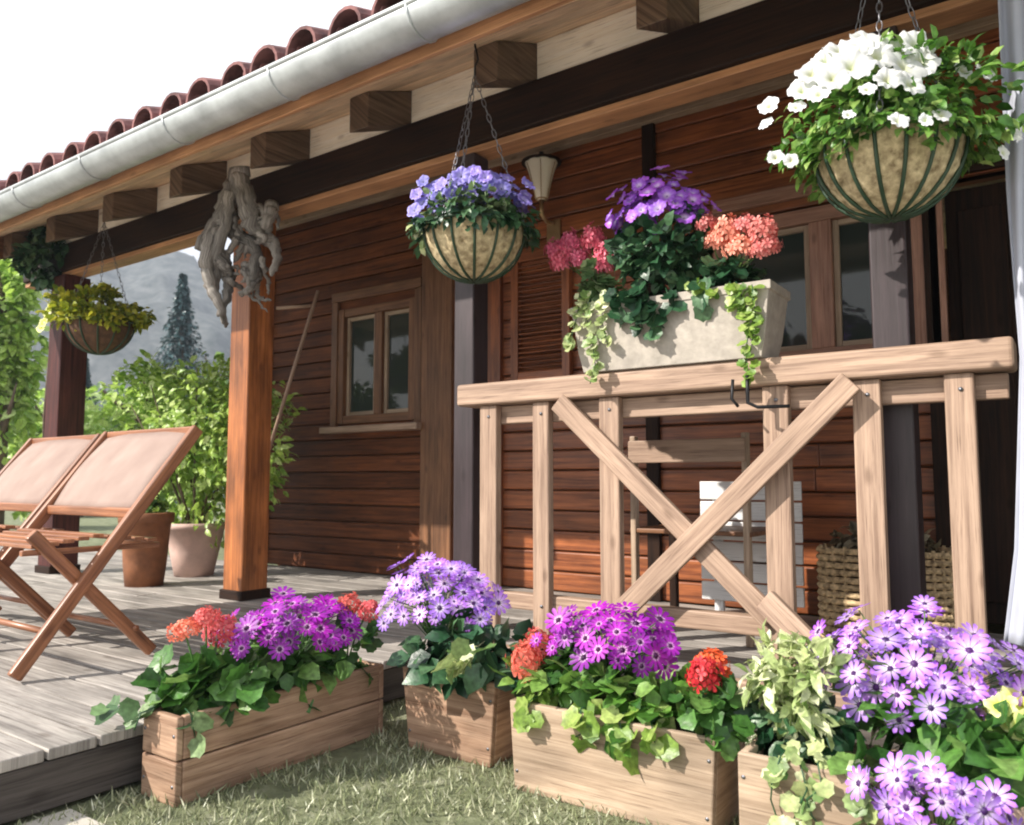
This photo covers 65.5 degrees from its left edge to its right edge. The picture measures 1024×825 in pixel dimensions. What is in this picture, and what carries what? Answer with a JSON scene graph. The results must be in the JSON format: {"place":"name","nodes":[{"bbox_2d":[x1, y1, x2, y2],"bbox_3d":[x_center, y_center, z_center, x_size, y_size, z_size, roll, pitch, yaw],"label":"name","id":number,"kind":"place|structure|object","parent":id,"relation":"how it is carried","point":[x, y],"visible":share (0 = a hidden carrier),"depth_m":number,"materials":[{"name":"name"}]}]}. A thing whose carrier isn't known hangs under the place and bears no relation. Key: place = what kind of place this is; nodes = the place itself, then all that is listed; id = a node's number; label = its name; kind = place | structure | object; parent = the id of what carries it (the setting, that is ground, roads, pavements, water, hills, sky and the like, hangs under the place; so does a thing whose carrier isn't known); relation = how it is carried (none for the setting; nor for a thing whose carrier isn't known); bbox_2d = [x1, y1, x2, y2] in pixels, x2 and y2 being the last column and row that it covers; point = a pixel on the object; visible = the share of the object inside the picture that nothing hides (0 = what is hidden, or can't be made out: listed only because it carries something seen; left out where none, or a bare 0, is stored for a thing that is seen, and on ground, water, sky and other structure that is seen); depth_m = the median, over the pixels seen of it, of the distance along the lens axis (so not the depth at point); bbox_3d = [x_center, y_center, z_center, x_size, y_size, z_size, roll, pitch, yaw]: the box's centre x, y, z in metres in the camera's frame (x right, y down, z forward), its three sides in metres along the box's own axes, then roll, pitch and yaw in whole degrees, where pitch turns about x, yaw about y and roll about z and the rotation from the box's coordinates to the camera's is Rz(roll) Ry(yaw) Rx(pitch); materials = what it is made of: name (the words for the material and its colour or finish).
{"place":"outdoors","nodes":[
{"label":"outdoors","id":0,"kind":"place"},
{"bbox_2d":[22,809,103,824],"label":"flagstone path","id":1,"kind":"structure","parent":0,"point":[79,820],"depth_m":1.76,"materials":[{"name":"grey stone"}]},
{"bbox_2d":[29,251,231,410],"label":"hills","id":2,"kind":"structure","parent":0,"point":[152,283],"depth_m":193.60,"materials":[{"name":"grey"}]},
{"bbox_2d":[0,0,374,264],"label":"sky","id":3,"kind":"structure","parent":0,"point":[69,69],"materials":[{"name":"white"}]},
{"bbox_2d":[1,490,1004,824],"bbox_3d":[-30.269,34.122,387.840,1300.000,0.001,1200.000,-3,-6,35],"label":"ground","id":4,"kind":"structure","parent":0,"point":[269,788],"depth_m":1.94,"materials":[{"name":"green plant"}]},
{"bbox_2d":[0,259,49,523],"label":"leafy tree","id":5,"kind":"object","parent":4,"relation":"on","point":[21,375],"visible":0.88,"depth_m":9.00,"materials":[{"name":"green plant"}]},
{"bbox_2d":[7,386,110,521],"bbox_3d":[-7.558,0.615,13.002,1.814,2.535,2.242,-3,-6,35],"label":"leafy tree","id":6,"kind":"object","parent":4,"relation":"on","point":[25,515],"visible":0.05,"depth_m":13.07,"materials":[{"name":"green plant"}]},
{"bbox_2d":[80,358,97,516],"bbox_3d":[-9.177,0.516,17.041,1.827,3.413,1.802,-3,-6,35],"label":"conifer","id":7,"kind":"object","parent":4,"relation":"on","point":[88,381],"visible":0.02,"depth_m":17.12,"materials":[{"name":"green plant"}]},
{"bbox_2d":[91,381,126,431],"bbox_3d":[-19.758,1.316,40.500,9.151,5.850,7.586,-3,-6,35],"label":"leafy tree","id":8,"kind":"object","parent":4,"relation":"on","point":[97,387],"depth_m":39.74,"materials":[{"name":"green plant"}]},
{"bbox_2d":[153,272,224,505],"bbox_3d":[-10.850,-0.811,26.141,4.429,7.689,4.347,-3,-6,35],"label":"conifer","id":9,"kind":"object","parent":4,"relation":"on","point":[182,326],"visible":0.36,"depth_m":26.19,"materials":[{"name":"green plant"}]},
{"bbox_2d":[199,352,229,488],"bbox_3d":[-12.769,0.421,34.105,5.592,6.641,6.033,-3,-6,35],"label":"leafy tree","id":10,"kind":"object","parent":4,"relation":"on","point":[226,381],"depth_m":33.21,"materials":[{"name":"green plant"}]},
{"bbox_2d":[141,659,383,806],"bbox_3d":[-0.647,0.848,2.181,0.145,0.205,0.686,-3,-6,35],"label":"flower box","id":11,"kind":"object","parent":4,"relation":"on","point":[288,728],"visible":0.88,"depth_m":2.05,"materials":[{"name":"brown wood"}]},
{"bbox_2d":[90,694,234,758],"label":"ivy","id":12,"kind":"object","parent":11,"relation":"in","point":[129,713],"visible":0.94,"depth_m":1.91,"materials":[{"name":"green plant"}]},
{"bbox_2d":[131,605,280,719],"bbox_3d":[-0.760,0.660,2.040,0.335,0.343,0.261,0,-5,1],"label":"geranium","id":13,"kind":"object","parent":11,"relation":"in","point":[176,691],"visible":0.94,"depth_m":1.97,"materials":[{"name":"green plant"}]},
{"bbox_2d":[194,586,377,720],"bbox_3d":[-0.618,0.672,2.240,0.324,0.383,0.625,-3,-6,35],"label":"cineraria","id":14,"kind":"object","parent":11,"relation":"in","point":[293,659],"visible":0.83,"depth_m":2.16,"materials":[{"name":"purple plant"}]},
{"bbox_2d":[310,591,384,686],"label":"geranium","id":15,"kind":"object","parent":11,"relation":"in","point":[369,642],"visible":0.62,"depth_m":2.36,"materials":[{"name":"red plant"}]},
{"bbox_2d":[0,663,901,824],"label":"deck substructure","id":16,"kind":"object","parent":4,"relation":"on","point":[45,784],"visible":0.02,"depth_m":1.87,"materials":[{"name":"wood"}]},
{"bbox_2d":[0,546,1023,773],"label":"deck","id":17,"kind":"structure","parent":16,"relation":"on","point":[56,693],"depth_m":3.02,"materials":[{"name":"grey wood"}]},
{"bbox_2d":[0,433,100,620],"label":"folding chair","id":18,"kind":"object","parent":17,"relation":"on","point":[34,473],"visible":0.66,"depth_m":3.46,"materials":[{"name":"beige fabric"}]},
{"bbox_2d":[0,425,202,680],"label":"folding chair","id":19,"kind":"object","parent":17,"relation":"on","point":[125,475],"visible":1,"depth_m":2.85,"materials":[{"name":"beige fabric"}]},
{"bbox_2d":[118,511,174,587],"bbox_3d":[-2.160,0.802,4.691,0.310,0.425,0.310,-3,-6,35],"label":"terracotta pot","id":20,"kind":"object","parent":17,"relation":"on","point":[144,567],"visible":0.73,"depth_m":4.59,"materials":[{"name":"ceramic"}]},
{"bbox_2d":[84,372,198,519],"bbox_3d":[-4.312,0.535,9.426,1.745,2.083,1.387,-3,-6,35],"label":"shrub","id":21,"kind":"object","parent":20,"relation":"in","point":[106,421],"visible":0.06,"depth_m":9.40,"materials":[{"name":"green plant"}]},
{"bbox_2d":[144,491,169,512],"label":"green plant","id":22,"kind":"object","parent":20,"relation":"in","point":[162,502],"visible":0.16,"depth_m":4.75,"materials":[{"name":"green plant"}]},
{"bbox_2d":[169,521,224,576],"bbox_3d":[-2.067,0.888,5.186,0.390,0.340,0.390,-3,-6,35],"label":"clay pot","id":23,"kind":"object","parent":17,"relation":"on","point":[193,553],"visible":0.8,"depth_m":5.05,"materials":[{"name":"ceramic"}]},
{"bbox_2d":[98,349,306,551],"bbox_3d":[-2.050,0.236,5.204,1.487,1.370,1.095,-3,-6,35],"label":"shrub","id":24,"kind":"object","parent":23,"relation":"in","point":[202,464],"visible":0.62,"depth_m":5.11,"materials":[{"name":"green plant"}]},
{"bbox_2d":[628,432,765,647],"bbox_3d":[0.792,0.493,3.245,0.504,0.791,0.430,-3,-6,35],"label":"porch chair","id":25,"kind":"object","parent":17,"relation":"on","point":[699,450],"visible":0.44,"depth_m":3.10,"materials":[{"name":"brown wood"}]},
{"bbox_2d":[457,336,1017,706],"bbox_3d":[0.542,0.392,2.584,1.890,1.102,0.268,-3,-6,35],"label":"porch railing","id":26,"kind":"object","parent":17,"relation":"on","point":[960,378],"visible":0.62,"depth_m":2.46,"materials":[{"name":"beige wood"}]},
{"bbox_2d":[570,279,790,372],"bbox_3d":[0.560,-0.268,2.725,0.719,0.235,0.210,-3,-6,35],"label":"stone trough","id":27,"kind":"object","parent":26,"relation":"on","point":[686,338],"visible":0.67,"depth_m":2.60,"materials":[{"name":"stone"}]},
{"bbox_2d":[543,221,626,302],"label":"geranium","id":28,"kind":"object","parent":27,"relation":"in","point":[593,269],"visible":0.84,"depth_m":2.91,"materials":[{"name":"pink plant"}]},
{"bbox_2d":[562,289,611,383],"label":"ivy","id":29,"kind":"object","parent":27,"relation":"attached to","point":[569,342],"visible":1,"depth_m":2.78,"materials":[{"name":"green plant"}]},
{"bbox_2d":[603,277,713,340],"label":"ivy","id":30,"kind":"object","parent":27,"relation":"in","point":[637,303],"visible":1,"depth_m":2.65,"materials":[{"name":"green plant"}]},
{"bbox_2d":[601,165,721,296],"bbox_3d":[0.505,-0.579,2.739,0.435,0.609,0.341,-3,-6,35],"label":"violet plant","id":31,"kind":"object","parent":27,"relation":"in","point":[657,265],"visible":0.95,"depth_m":2.67,"materials":[{"name":"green plant"}]},
{"bbox_2d":[684,277,764,386],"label":"ivy","id":32,"kind":"object","parent":27,"relation":"in","point":[737,300],"visible":0.98,"depth_m":2.46,"materials":[{"name":"green plant"}]},
{"bbox_2d":[692,211,783,287],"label":"geranium","id":33,"kind":"object","parent":27,"relation":"in","point":[732,268],"visible":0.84,"depth_m":2.57,"materials":[{"name":"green plant"}]},
{"bbox_2d":[730,375,789,408],"bbox_3d":[0.750,-0.063,2.418,0.176,0.105,0.021,-3,-6,28],"label":"iron bracket","id":34,"kind":"object","parent":26,"relation":"attached to","point":[747,390],"visible":1,"depth_m":2.43,"materials":[{"name":"black metal"}]},
{"bbox_2d":[700,481,804,610],"bbox_3d":[1.016,0.597,3.372,0.434,0.607,0.260,-3,-6,35],"label":"white slatted screen","id":35,"kind":"object","parent":17,"relation":"on","point":[717,592],"visible":0.43,"depth_m":3.36,"materials":[{"name":"paint"}]},
{"bbox_2d":[816,542,955,652],"bbox_3d":[1.464,0.697,3.082,0.511,0.358,0.338,-3,-6,35],"label":"wicker basket","id":36,"kind":"object","parent":17,"relation":"on","point":[838,591],"visible":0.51,"depth_m":3.03,"materials":[{"name":"brown wicker"}]},
{"bbox_2d":[829,521,940,559],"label":"dried flowers","id":37,"kind":"object","parent":36,"relation":"in","point":[849,541],"visible":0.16,"depth_m":3.11,"materials":[{"name":"brown plant"}]},
{"bbox_2d":[403,666,530,767],"bbox_3d":[-0.127,0.846,2.276,0.334,0.225,0.190,-3,-6,35],"label":"flower box","id":38,"kind":"object","parent":4,"relation":"on","point":[476,724],"visible":0.5,"depth_m":2.17,"materials":[{"name":"brown wood"}]},
{"bbox_2d":[375,552,543,700],"bbox_3d":[-0.142,0.598,2.275,0.640,0.382,0.360,-3,-6,35],"label":"cineraria","id":39,"kind":"object","parent":38,"relation":"in","point":[440,636],"visible":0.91,"depth_m":2.22,"materials":[{"name":"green plant"}]},
{"bbox_2d":[431,637,496,684],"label":"ivy","id":40,"kind":"object","parent":38,"relation":"in","point":[462,651],"visible":1,"depth_m":2.06,"materials":[{"name":"green plant"}]},
{"bbox_2d":[0,0,1019,666],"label":"timber house","id":41,"kind":"structure","parent":4,"relation":"on","point":[340,136],"depth_m":3.88,"materials":[{"name":"brown wood"}]},
{"bbox_2d":[3,226,71,437],"bbox_3d":[-3.267,-0.176,5.407,0.579,2.498,0.448,-3,-6,35],"label":"climbing vine","id":42,"kind":"object","parent":41,"relation":"hanging from","point":[29,261],"visible":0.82,"depth_m":5.42,"materials":[{"name":"green plant"}]},
{"bbox_2d":[62,222,135,354],"bbox_3d":[-2.545,-0.832,4.939,0.414,0.958,0.414,-3,-6,35],"label":"hanging basket","id":43,"kind":"object","parent":41,"relation":"hanging from","point":[95,339],"visible":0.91,"depth_m":4.81,"materials":[{"name":"brown metal"}]},
{"bbox_2d":[34,282,158,335],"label":"golden plant","id":44,"kind":"object","parent":43,"relation":"in","point":[90,310],"visible":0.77,"depth_m":4.78,"materials":[{"name":"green plant"}]},
{"bbox_2d":[194,166,282,327],"bbox_3d":[-1.384,-0.849,4.045,0.453,0.835,0.179,0,-5,3],"label":"driftwood","id":45,"kind":"object","parent":41,"relation":"hanging from","point":[215,265],"visible":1,"depth_m":4.01,"materials":[{"name":"grey wood"}]},
{"bbox_2d":[270,290,319,450],"bbox_3d":[-1.298,-0.257,4.739,0.264,0.980,0.121,0,-5,0],"label":"garden rake","id":46,"kind":"object","parent":41,"relation":"on","point":[312,307],"visible":0.9,"depth_m":4.75,"materials":[{"name":"brown wood"}]},
{"bbox_2d":[319,277,421,433],"bbox_3d":[-0.911,-0.360,5.350,0.900,0.985,0.190,-3,-6,35],"label":"window","id":47,"kind":"structure","parent":41,"relation":"in","point":[376,348],"depth_m":5.34,"materials":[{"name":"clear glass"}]},
{"bbox_2d":[420,44,527,283],"bbox_3d":[-0.139,-0.928,2.950,0.400,0.912,0.400,-3,-6,35],"label":"hanging basket","id":48,"kind":"object","parent":41,"relation":"hanging from","point":[460,254],"visible":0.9,"depth_m":2.81,"materials":[{"name":"green metal"}]},
{"bbox_2d":[406,164,540,258],"bbox_3d":[-0.138,-0.733,2.935,0.526,0.329,0.523,-3,-6,35],"label":"blue flower plant","id":49,"kind":"object","parent":48,"relation":"in","point":[464,200],"visible":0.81,"depth_m":2.80,"materials":[{"name":"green plant"}]},
{"bbox_2d":[521,151,560,244],"bbox_3d":[0.174,-1.218,4.501,0.227,0.526,0.252,-3,-6,35],"label":"wall lamp","id":50,"kind":"object","parent":41,"relation":"attached to","point":[541,167],"visible":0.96,"depth_m":4.46,"materials":[{"name":"beige glass"}]},
{"bbox_2d":[712,183,948,356],"bbox_3d":[1.457,-0.643,3.729,1.020,0.880,0.124,-3,-6,35],"label":"window","id":51,"kind":"structure","parent":41,"relation":"in","point":[823,262],"depth_m":3.68,"materials":[{"name":"brown wood"}]},
{"bbox_2d":[813,0,971,223],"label":"hanging basket","id":52,"kind":"object","parent":41,"relation":"hanging from","point":[886,176],"visible":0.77,"depth_m":1.98,"materials":[{"name":"green metal"}]},
{"bbox_2d":[757,24,1023,203],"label":"white petunia","id":53,"kind":"object","parent":52,"relation":"in","point":[906,63],"visible":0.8,"depth_m":1.92,"materials":[{"name":"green plant"}]},
{"bbox_2d":[944,181,1019,624],"bbox_3d":[2.341,-0.069,3.222,0.970,1.890,0.065,-3,-6,35],"label":"door","id":54,"kind":"structure","parent":41,"relation":"in","point":[979,260],"depth_m":3.40,"materials":[{"name":"brown wood"}]},
{"bbox_2d":[998,0,1023,645],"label":"curtain","id":55,"kind":"object","parent":41,"relation":"hanging from","point":[1011,23],"visible":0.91,"depth_m":1.99,"materials":[{"name":"grey fabric"}]},
{"bbox_2d":[510,692,744,824],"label":"flower box","id":56,"kind":"object","parent":4,"relation":"on","point":[695,782],"visible":0.48,"depth_m":1.79,"materials":[{"name":"wood"}]},
{"bbox_2d":[505,626,600,707],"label":"geranium","id":57,"kind":"object","parent":56,"relation":"in","point":[534,659],"visible":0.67,"depth_m":1.98,"materials":[{"name":"red plant"}]},
{"bbox_2d":[513,687,679,775],"bbox_3d":[0.192,0.736,1.851,0.439,0.157,0.117,-3,-6,35],"label":"ivy","id":58,"kind":"object","parent":56,"relation":"in","point":[665,747],"visible":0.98,"depth_m":1.83,"materials":[{"name":"green plant"}]},
{"bbox_2d":[487,600,742,760],"bbox_3d":[0.248,0.648,1.949,0.618,0.358,0.342,-3,-6,35],"label":"cineraria","id":59,"kind":"object","parent":56,"relation":"in","point":[615,669],"visible":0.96,"depth_m":1.89,"materials":[{"name":"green plant"}]},
{"bbox_2d":[660,647,755,761],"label":"geranium","id":60,"kind":"object","parent":56,"relation":"in","point":[713,688],"visible":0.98,"depth_m":1.72,"materials":[{"name":"green plant"}]},
{"bbox_2d":[738,735,1023,824],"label":"flower box","id":61,"kind":"object","parent":4,"relation":"on","point":[755,806],"visible":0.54,"depth_m":1.57,"materials":[{"name":"wood"}]},
{"bbox_2d":[733,618,866,765],"bbox_3d":[0.593,0.591,1.679,0.248,0.310,0.262,0,-5,1],"label":"yellow green plant","id":62,"kind":"object","parent":61,"relation":"in","point":[798,703],"visible":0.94,"depth_m":1.63,"materials":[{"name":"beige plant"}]},
{"bbox_2d":[761,736,879,824],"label":"ivy","id":63,"kind":"object","parent":61,"relation":"attached to","point":[774,773],"visible":0.91,"depth_m":1.53,"materials":[{"name":"green plant"}]},
{"bbox_2d":[796,595,1023,824],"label":"cineraria","id":64,"kind":"object","parent":61,"relation":"in","point":[923,711],"visible":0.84,"depth_m":1.52,"materials":[{"name":"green plant"}]},
{"bbox_2d":[845,751,1023,824],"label":"cineraria","id":65,"kind":"object","parent":61,"relation":"in","point":[957,790],"visible":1,"depth_m":1.36,"materials":[{"name":"purple plant"}]},
{"bbox_2d":[980,686,1023,743],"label":"yellow flower","id":66,"kind":"object","parent":61,"relation":"in","point":[1005,693],"visible":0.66,"depth_m":1.45,"materials":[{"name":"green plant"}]}
]}

